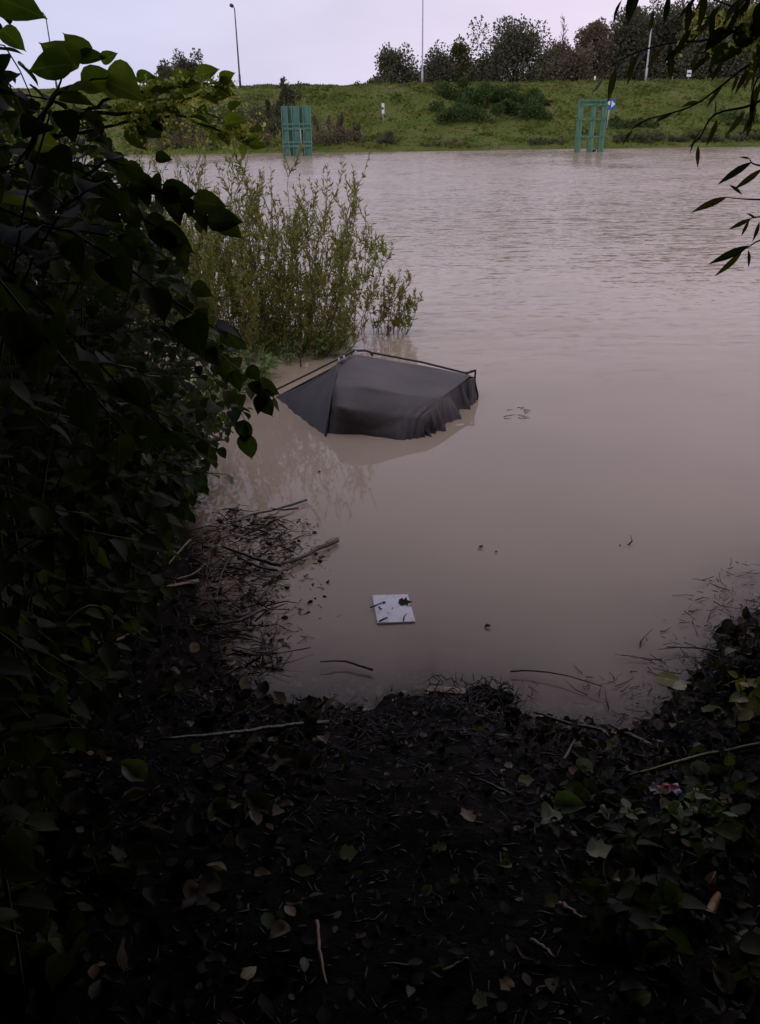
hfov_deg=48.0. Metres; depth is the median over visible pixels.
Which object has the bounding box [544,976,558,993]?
fallen leaf
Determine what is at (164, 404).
knotweed
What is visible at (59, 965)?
weed plant
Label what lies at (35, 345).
knotweed
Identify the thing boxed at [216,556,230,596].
stick
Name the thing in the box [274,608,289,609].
stick
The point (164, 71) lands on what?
tree
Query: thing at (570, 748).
stick
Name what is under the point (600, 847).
fallen leaf
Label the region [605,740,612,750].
fallen leaf
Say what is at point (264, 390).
knotweed
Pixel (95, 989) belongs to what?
fallen leaf
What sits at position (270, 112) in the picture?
shrub
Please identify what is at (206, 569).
stick
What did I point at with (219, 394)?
weed clump
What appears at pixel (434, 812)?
fallen leaf
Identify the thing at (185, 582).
stick
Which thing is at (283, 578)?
loose twigs
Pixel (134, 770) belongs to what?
fallen leaf
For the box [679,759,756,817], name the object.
weed plant
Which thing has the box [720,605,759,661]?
weed plant
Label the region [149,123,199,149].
shrub
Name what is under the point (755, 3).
tree
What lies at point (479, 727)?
fallen leaf
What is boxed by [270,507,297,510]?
stick
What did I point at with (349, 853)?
fallen leaf
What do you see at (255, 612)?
stick
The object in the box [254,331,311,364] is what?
weed clump
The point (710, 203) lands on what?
willow branch
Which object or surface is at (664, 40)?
tree
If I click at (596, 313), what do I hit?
water
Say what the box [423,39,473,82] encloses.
tree
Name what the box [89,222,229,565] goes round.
knotweed
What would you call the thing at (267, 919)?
fallen leaf
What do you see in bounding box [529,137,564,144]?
reed clump
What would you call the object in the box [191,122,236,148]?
shrub
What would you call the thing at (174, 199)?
knotweed
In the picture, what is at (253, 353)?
weed clump
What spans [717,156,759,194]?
willow branch
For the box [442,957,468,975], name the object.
stick
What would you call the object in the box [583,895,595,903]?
fallen leaf
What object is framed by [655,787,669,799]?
fallen leaf
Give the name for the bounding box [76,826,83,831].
fallen leaf
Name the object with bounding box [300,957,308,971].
fallen leaf
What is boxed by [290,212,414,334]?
willow bush
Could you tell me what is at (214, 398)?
knotweed
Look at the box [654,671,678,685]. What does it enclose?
fallen leaf
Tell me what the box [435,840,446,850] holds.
fallen leaf
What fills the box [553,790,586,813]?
fallen leaf
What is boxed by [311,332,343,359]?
weed clump
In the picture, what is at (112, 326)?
knotweed
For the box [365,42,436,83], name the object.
tree
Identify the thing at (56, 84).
lamp post
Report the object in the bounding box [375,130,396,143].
shrub
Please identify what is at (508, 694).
mud clump
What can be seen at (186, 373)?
knotweed
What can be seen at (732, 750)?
stick
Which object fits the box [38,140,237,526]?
knotweed
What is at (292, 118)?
mooring frame
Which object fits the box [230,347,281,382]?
weed clump
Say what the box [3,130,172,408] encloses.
knotweed
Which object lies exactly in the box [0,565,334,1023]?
leaf litter
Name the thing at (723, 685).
weed plant
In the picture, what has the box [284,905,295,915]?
fallen leaf
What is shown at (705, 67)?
tree
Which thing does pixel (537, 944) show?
stick
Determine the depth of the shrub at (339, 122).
66.84 m
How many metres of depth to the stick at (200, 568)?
5.95 m
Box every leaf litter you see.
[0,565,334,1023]
[4,623,759,1023]
[482,619,759,1023]
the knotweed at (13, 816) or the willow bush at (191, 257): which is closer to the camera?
the knotweed at (13, 816)
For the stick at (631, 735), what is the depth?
4.20 m
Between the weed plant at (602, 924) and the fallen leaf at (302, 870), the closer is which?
the weed plant at (602, 924)
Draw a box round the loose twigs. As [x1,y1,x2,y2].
[221,511,339,662]
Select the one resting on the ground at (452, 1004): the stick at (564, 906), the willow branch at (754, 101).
the stick at (564, 906)
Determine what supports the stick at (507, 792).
on the ground at (452, 1004)
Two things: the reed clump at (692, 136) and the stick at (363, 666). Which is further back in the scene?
the reed clump at (692, 136)
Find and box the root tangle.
[421,668,538,722]
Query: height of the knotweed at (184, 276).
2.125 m
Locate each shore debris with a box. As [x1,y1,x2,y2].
[159,596,759,787]
[571,558,759,758]
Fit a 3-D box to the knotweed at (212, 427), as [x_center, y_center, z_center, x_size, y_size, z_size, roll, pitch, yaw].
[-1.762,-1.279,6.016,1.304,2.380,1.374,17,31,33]
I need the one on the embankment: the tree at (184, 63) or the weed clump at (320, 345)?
the tree at (184, 63)
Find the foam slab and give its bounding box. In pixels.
[372,594,414,624]
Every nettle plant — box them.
[598,798,646,825]
[658,782,736,853]
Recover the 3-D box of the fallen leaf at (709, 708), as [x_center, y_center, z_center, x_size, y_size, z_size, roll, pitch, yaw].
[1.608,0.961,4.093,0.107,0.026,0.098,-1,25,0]
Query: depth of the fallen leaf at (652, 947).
2.20 m
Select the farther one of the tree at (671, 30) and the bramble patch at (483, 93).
the tree at (671, 30)
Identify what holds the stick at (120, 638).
on the leaf litter at (276, 987)
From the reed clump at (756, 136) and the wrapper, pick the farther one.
the reed clump at (756, 136)
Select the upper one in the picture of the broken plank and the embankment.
the embankment
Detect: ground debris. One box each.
[0,640,759,1023]
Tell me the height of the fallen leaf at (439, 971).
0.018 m
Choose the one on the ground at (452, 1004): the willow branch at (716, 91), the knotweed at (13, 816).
the knotweed at (13, 816)
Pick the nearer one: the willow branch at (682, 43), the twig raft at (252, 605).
the willow branch at (682, 43)
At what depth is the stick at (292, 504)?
6.97 m
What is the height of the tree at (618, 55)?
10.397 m
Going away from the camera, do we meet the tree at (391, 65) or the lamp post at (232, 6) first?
the lamp post at (232, 6)
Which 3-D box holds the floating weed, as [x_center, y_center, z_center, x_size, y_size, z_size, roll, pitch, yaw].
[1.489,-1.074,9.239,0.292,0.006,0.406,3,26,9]
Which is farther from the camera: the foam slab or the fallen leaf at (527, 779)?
the foam slab
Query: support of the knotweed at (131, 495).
on the ground at (452, 1004)
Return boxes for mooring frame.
[281,106,312,155]
[574,98,608,151]
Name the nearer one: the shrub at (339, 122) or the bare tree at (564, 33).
the shrub at (339, 122)
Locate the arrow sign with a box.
[606,99,615,128]
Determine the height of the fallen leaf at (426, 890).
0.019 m
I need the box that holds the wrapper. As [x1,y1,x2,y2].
[648,782,681,796]
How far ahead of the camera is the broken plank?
4.68 m
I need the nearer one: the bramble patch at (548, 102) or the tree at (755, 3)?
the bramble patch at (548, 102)
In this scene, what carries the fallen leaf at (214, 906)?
on the ground at (452, 1004)
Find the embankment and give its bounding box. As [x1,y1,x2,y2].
[3,80,759,155]
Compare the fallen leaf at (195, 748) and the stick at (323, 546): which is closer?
the fallen leaf at (195, 748)
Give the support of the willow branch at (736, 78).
attached to the willow tree
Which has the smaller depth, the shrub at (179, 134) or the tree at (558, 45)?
the shrub at (179, 134)
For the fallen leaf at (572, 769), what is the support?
on the ground at (452, 1004)
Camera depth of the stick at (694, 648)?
5.14 m
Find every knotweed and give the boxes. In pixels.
[0,0,146,342]
[0,19,157,844]
[0,44,250,645]
[0,59,188,713]
[0,59,268,751]
[0,109,243,712]
[0,110,104,492]
[0,112,244,1000]
[0,121,101,273]
[0,134,146,535]
[0,168,218,840]
[0,201,111,589]
[0,813,25,887]
[2,202,188,664]
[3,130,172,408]
[4,120,104,284]
[13,138,256,508]
[32,274,279,630]
[35,133,209,423]
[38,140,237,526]
[49,127,244,568]
[63,148,225,441]
[67,228,234,454]
[77,438,151,559]
[80,167,206,580]
[84,143,249,498]
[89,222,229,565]
[92,177,212,617]
[110,172,245,472]
[115,274,252,469]
[120,215,255,507]
[141,249,246,457]
[142,471,235,573]
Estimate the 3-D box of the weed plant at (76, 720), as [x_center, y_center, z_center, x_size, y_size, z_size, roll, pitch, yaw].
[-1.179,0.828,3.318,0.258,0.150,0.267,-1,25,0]
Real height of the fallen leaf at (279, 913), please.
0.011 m
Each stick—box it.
[98,632,135,643]
[159,720,328,739]
[165,579,198,586]
[168,539,190,564]
[176,563,205,578]
[206,556,210,586]
[210,607,262,624]
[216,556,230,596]
[222,546,281,566]
[229,499,307,523]
[233,553,277,571]
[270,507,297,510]
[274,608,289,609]
[281,538,338,563]
[315,919,327,985]
[320,660,372,670]
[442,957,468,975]
[478,778,512,796]
[510,670,602,686]
[529,937,554,958]
[533,711,612,738]
[557,901,582,919]
[558,717,598,767]
[607,723,655,749]
[628,742,759,776]
[666,646,718,651]
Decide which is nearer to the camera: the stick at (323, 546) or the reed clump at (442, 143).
the stick at (323, 546)
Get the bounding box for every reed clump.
[419,138,467,146]
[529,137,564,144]
[612,131,666,142]
[667,132,724,142]
[724,131,759,141]
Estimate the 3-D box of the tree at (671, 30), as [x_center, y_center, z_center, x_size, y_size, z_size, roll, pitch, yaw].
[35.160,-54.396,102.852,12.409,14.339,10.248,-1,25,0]
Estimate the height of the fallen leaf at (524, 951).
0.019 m
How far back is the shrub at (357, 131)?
68.10 m
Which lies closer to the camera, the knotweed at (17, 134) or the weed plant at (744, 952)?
the weed plant at (744, 952)
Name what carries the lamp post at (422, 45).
on the embankment
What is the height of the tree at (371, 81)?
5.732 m
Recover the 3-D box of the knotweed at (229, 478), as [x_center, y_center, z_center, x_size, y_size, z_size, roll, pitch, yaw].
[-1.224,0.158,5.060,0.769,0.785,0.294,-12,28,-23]
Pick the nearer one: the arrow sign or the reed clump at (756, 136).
the reed clump at (756, 136)
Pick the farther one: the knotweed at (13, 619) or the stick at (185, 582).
the stick at (185, 582)
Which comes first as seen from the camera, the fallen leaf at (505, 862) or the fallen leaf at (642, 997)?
the fallen leaf at (642, 997)
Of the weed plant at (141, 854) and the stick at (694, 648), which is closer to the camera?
the weed plant at (141, 854)
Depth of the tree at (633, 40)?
98.59 m
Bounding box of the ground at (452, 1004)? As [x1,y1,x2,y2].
[0,504,759,1023]
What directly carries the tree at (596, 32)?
on the embankment
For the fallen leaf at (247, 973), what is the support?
on the ground at (452, 1004)
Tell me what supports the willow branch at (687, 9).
attached to the willow tree
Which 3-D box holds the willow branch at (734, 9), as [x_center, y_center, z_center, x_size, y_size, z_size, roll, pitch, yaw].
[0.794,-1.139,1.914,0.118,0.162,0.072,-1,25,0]
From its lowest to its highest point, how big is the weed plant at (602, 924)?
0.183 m
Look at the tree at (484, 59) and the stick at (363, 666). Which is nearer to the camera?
the stick at (363, 666)
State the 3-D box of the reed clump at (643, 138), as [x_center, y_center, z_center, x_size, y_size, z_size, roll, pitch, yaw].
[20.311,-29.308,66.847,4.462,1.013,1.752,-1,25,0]
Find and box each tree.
[154,58,173,83]
[170,48,203,81]
[354,75,382,84]
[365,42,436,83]
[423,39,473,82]
[447,33,479,81]
[461,13,561,82]
[473,50,512,82]
[522,46,563,81]
[531,38,570,75]
[542,40,597,80]
[555,16,566,65]
[558,16,619,79]
[596,5,667,80]
[603,29,648,80]
[633,0,709,79]
[642,12,682,77]
[652,0,757,79]
[714,0,759,77]
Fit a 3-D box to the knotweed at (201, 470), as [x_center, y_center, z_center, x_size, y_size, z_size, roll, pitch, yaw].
[-1.288,-0.629,4.673,0.692,2.330,1.107,-11,27,-21]
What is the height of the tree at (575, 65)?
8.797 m
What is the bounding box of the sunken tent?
[276,349,478,439]
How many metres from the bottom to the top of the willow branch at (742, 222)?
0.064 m
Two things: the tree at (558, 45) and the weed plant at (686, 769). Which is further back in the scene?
the tree at (558, 45)
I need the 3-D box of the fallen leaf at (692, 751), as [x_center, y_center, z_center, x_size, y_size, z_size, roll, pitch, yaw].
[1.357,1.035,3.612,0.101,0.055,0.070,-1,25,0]
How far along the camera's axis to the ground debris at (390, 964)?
2.71 m
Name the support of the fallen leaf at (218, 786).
on the ground at (452, 1004)
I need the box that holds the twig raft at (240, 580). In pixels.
[157,502,296,677]
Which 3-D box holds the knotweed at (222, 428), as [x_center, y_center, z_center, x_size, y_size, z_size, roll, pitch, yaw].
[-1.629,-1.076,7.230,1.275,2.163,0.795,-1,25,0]
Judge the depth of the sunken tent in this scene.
8.95 m
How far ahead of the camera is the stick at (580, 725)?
4.26 m
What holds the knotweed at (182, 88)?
on the ground at (452, 1004)
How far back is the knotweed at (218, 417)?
6.95 m
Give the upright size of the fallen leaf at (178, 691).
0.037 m
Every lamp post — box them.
[42,12,57,86]
[229,3,240,85]
[421,0,422,82]
[645,0,654,80]
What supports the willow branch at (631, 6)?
attached to the willow tree
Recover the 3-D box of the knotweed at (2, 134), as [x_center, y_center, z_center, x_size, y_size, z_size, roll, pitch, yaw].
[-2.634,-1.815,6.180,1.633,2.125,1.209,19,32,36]
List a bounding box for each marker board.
[382,103,383,122]
[686,70,691,79]
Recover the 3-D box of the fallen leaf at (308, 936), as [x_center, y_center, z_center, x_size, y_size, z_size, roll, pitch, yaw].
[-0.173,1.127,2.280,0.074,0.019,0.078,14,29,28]
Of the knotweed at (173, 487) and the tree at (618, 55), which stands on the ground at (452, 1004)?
the knotweed at (173, 487)
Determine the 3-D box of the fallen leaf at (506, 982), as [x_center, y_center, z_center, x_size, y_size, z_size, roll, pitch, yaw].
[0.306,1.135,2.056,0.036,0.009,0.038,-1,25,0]
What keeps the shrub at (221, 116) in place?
on the embankment
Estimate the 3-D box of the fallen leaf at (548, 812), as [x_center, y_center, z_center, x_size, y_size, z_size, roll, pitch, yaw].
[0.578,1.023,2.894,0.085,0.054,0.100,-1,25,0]
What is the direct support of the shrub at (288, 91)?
on the embankment
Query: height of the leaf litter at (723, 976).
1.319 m
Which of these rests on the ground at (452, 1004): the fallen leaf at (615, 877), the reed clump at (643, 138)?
the fallen leaf at (615, 877)
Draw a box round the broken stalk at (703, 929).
[696,871,720,937]
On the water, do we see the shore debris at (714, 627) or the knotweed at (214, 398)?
the shore debris at (714, 627)
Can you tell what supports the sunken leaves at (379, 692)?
on the ground at (452, 1004)
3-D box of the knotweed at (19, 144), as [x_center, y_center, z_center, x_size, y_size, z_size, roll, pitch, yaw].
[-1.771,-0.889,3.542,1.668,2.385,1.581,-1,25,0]
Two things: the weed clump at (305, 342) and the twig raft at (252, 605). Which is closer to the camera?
the twig raft at (252, 605)
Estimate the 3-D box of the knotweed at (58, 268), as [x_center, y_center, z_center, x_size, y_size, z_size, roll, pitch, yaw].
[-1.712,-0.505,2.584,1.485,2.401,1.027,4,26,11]
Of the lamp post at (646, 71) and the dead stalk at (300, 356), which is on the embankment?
the lamp post at (646, 71)
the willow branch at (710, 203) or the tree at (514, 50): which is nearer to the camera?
the willow branch at (710, 203)
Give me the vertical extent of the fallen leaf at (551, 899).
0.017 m
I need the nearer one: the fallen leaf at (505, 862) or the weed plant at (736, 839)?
the fallen leaf at (505, 862)
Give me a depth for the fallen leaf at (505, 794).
3.07 m
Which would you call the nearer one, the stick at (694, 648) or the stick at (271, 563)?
the stick at (694, 648)
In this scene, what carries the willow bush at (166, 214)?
on the water
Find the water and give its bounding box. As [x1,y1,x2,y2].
[36,147,759,704]
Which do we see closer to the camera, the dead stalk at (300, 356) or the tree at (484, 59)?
the dead stalk at (300, 356)
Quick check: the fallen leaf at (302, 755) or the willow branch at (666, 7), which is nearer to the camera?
the willow branch at (666, 7)
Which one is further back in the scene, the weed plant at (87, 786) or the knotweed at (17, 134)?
the knotweed at (17, 134)
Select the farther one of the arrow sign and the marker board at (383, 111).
the marker board at (383, 111)
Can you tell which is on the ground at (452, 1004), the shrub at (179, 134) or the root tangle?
the root tangle
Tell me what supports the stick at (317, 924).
on the ground at (452, 1004)
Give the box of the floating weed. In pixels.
[504,407,530,418]
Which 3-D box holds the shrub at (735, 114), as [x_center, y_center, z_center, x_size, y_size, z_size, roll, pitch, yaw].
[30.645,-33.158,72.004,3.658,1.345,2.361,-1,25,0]
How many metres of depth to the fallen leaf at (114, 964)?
2.10 m
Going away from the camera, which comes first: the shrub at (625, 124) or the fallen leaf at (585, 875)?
the fallen leaf at (585, 875)
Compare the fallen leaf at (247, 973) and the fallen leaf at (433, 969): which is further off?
the fallen leaf at (247, 973)
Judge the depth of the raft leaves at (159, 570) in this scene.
6.04 m
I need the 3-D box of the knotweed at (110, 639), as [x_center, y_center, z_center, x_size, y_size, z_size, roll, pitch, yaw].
[-1.087,-0.223,3.557,0.735,2.165,0.819,15,29,30]
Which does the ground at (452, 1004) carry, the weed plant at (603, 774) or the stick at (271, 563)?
the weed plant at (603, 774)
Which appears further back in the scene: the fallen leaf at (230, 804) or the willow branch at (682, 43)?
the fallen leaf at (230, 804)
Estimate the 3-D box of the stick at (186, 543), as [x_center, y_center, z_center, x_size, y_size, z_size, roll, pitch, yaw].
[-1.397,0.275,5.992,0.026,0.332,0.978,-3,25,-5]
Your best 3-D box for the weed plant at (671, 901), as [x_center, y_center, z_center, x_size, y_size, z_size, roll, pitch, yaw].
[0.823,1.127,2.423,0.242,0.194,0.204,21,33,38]
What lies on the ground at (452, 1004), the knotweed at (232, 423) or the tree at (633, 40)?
the knotweed at (232, 423)
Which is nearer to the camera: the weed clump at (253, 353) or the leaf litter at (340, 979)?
the leaf litter at (340, 979)
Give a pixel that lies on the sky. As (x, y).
(321, 42)
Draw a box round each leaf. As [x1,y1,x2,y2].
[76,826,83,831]
[88,964,99,978]
[88,980,102,999]
[112,957,127,966]
[121,759,147,781]
[162,683,182,694]
[184,859,193,868]
[190,743,200,752]
[204,901,220,911]
[208,797,240,820]
[214,783,224,789]
[241,966,255,979]
[261,912,274,928]
[276,910,283,917]
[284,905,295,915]
[293,750,318,768]
[294,864,312,876]
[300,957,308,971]
[301,923,332,944]
[316,1006,330,1023]
[339,843,357,860]
[398,597,411,605]
[406,985,415,996]
[421,885,431,895]
[428,963,444,977]
[430,808,437,815]
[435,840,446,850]
[437,965,448,979]
[450,874,459,883]
[460,807,475,821]
[469,726,487,730]
[472,991,487,1008]
[499,858,511,867]
[499,976,514,990]
[501,788,511,795]
[504,761,511,767]
[517,944,529,957]
[518,773,533,785]
[540,791,552,797]
[541,801,562,823]
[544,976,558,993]
[545,892,557,906]
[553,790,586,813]
[568,766,579,773]
[575,871,590,883]
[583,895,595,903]
[586,838,612,858]
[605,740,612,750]
[612,870,619,880]
[628,989,650,1005]
[642,940,672,969]
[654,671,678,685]
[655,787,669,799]
[673,680,690,689]
[688,747,709,760]
[701,705,724,719]
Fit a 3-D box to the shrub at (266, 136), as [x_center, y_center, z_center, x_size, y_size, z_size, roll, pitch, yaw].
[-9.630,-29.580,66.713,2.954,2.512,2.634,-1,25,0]
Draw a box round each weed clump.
[187,367,250,404]
[213,329,269,364]
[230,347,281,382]
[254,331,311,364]
[279,331,308,352]
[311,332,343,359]
[326,327,363,348]
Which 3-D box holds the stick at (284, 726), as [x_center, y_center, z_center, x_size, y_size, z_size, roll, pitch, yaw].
[-0.546,0.910,3.581,0.799,0.366,0.044,-20,32,-35]
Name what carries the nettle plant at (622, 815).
on the ground at (452, 1004)
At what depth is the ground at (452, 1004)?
2.63 m
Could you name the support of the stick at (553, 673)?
on the water
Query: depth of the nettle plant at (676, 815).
2.96 m
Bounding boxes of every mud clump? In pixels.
[466,684,514,706]
[715,659,759,694]
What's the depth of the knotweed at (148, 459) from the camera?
3.68 m
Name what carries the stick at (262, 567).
on the twig raft at (252, 605)
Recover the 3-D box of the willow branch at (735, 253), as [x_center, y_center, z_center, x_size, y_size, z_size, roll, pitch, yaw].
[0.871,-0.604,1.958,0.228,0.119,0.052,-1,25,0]
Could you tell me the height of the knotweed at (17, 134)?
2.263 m
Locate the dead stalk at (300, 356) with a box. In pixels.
[299,343,301,366]
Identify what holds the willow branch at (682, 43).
attached to the willow tree
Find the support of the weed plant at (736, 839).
on the ground at (452, 1004)
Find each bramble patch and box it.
[429,77,551,125]
[536,94,552,105]
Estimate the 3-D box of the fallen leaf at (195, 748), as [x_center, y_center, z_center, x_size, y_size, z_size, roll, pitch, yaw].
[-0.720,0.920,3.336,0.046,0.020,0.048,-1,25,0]
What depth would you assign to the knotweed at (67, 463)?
2.56 m
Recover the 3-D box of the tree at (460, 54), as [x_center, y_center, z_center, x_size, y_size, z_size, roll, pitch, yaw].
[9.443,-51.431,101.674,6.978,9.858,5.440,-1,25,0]
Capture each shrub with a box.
[147,109,202,140]
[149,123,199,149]
[188,101,259,138]
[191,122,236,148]
[244,116,276,148]
[246,89,289,138]
[279,75,302,126]
[311,111,352,145]
[331,121,366,142]
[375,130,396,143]
[608,115,659,128]
[718,111,759,125]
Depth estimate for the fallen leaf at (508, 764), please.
3.42 m
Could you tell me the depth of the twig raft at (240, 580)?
5.96 m
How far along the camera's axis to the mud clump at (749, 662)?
4.21 m
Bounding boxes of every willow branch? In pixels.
[591,0,758,102]
[613,0,638,24]
[623,58,757,143]
[636,0,670,33]
[663,0,706,35]
[689,75,759,166]
[691,197,759,212]
[692,0,757,92]
[700,0,750,43]
[702,2,759,73]
[709,240,759,275]
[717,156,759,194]
[728,213,759,241]
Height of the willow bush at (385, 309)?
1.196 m
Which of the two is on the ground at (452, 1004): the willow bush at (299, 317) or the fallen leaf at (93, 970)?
the fallen leaf at (93, 970)
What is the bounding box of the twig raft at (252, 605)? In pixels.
[151,505,322,688]
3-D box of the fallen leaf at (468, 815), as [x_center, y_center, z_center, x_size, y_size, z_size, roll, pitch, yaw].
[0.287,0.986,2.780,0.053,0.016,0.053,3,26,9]
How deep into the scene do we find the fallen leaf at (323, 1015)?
1.99 m
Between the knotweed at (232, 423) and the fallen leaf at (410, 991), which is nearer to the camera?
the fallen leaf at (410, 991)
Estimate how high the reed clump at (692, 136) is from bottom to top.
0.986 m
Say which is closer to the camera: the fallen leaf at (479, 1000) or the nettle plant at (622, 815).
the fallen leaf at (479, 1000)
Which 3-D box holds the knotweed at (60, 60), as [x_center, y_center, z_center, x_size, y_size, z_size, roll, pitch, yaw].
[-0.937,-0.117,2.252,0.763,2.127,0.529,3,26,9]
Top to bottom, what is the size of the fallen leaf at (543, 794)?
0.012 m
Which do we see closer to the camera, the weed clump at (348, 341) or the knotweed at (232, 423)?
the knotweed at (232, 423)
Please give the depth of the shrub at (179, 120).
69.40 m
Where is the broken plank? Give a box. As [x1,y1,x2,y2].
[429,685,465,694]
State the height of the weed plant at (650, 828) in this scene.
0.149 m
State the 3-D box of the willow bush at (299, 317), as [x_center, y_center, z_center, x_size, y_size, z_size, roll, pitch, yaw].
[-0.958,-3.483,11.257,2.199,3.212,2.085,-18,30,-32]
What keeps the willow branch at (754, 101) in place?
attached to the willow tree
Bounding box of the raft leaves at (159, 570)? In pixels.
[153,514,329,671]
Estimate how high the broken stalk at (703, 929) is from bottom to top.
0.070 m
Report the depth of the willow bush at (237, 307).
11.00 m
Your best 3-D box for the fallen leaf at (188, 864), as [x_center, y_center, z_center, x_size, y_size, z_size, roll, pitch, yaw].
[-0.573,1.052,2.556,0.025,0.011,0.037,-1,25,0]
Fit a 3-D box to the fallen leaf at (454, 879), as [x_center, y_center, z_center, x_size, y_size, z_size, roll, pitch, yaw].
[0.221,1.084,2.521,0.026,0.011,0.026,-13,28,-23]
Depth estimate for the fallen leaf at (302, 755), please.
3.30 m
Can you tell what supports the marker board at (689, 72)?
on the embankment
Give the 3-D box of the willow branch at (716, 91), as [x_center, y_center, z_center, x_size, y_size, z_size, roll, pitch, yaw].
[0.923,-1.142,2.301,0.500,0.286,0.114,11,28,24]
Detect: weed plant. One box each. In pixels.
[0,886,94,990]
[24,778,99,829]
[57,699,100,749]
[61,831,161,925]
[559,758,634,803]
[574,878,695,968]
[596,815,715,886]
[635,871,709,941]
[675,751,758,808]
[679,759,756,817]
[694,803,759,864]
[715,646,759,696]
[717,912,759,993]
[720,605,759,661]
[728,670,759,733]
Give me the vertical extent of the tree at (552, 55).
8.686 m
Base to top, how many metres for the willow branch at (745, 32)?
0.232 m
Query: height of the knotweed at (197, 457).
2.506 m
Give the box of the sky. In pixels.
[0,0,754,88]
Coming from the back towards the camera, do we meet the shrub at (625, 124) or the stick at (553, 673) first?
the shrub at (625, 124)
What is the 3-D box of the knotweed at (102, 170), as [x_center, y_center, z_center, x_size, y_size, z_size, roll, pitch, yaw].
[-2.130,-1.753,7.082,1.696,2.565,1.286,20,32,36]
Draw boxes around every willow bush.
[36,141,166,283]
[111,147,247,330]
[138,200,211,318]
[146,108,329,358]
[213,117,395,356]
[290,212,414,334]
[369,268,423,335]
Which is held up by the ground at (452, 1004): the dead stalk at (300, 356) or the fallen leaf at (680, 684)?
the fallen leaf at (680, 684)
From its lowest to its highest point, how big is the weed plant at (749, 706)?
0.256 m
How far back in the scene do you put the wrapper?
3.21 m
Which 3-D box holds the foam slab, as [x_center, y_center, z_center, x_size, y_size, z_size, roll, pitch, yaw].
[0.087,0.653,5.655,0.247,0.044,0.363,-3,25,-5]
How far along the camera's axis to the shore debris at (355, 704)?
4.07 m
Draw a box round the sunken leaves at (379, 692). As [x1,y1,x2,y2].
[232,589,759,727]
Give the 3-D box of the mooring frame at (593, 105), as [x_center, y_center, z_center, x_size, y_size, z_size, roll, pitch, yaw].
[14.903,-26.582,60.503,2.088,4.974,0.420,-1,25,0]
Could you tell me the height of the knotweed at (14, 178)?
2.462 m

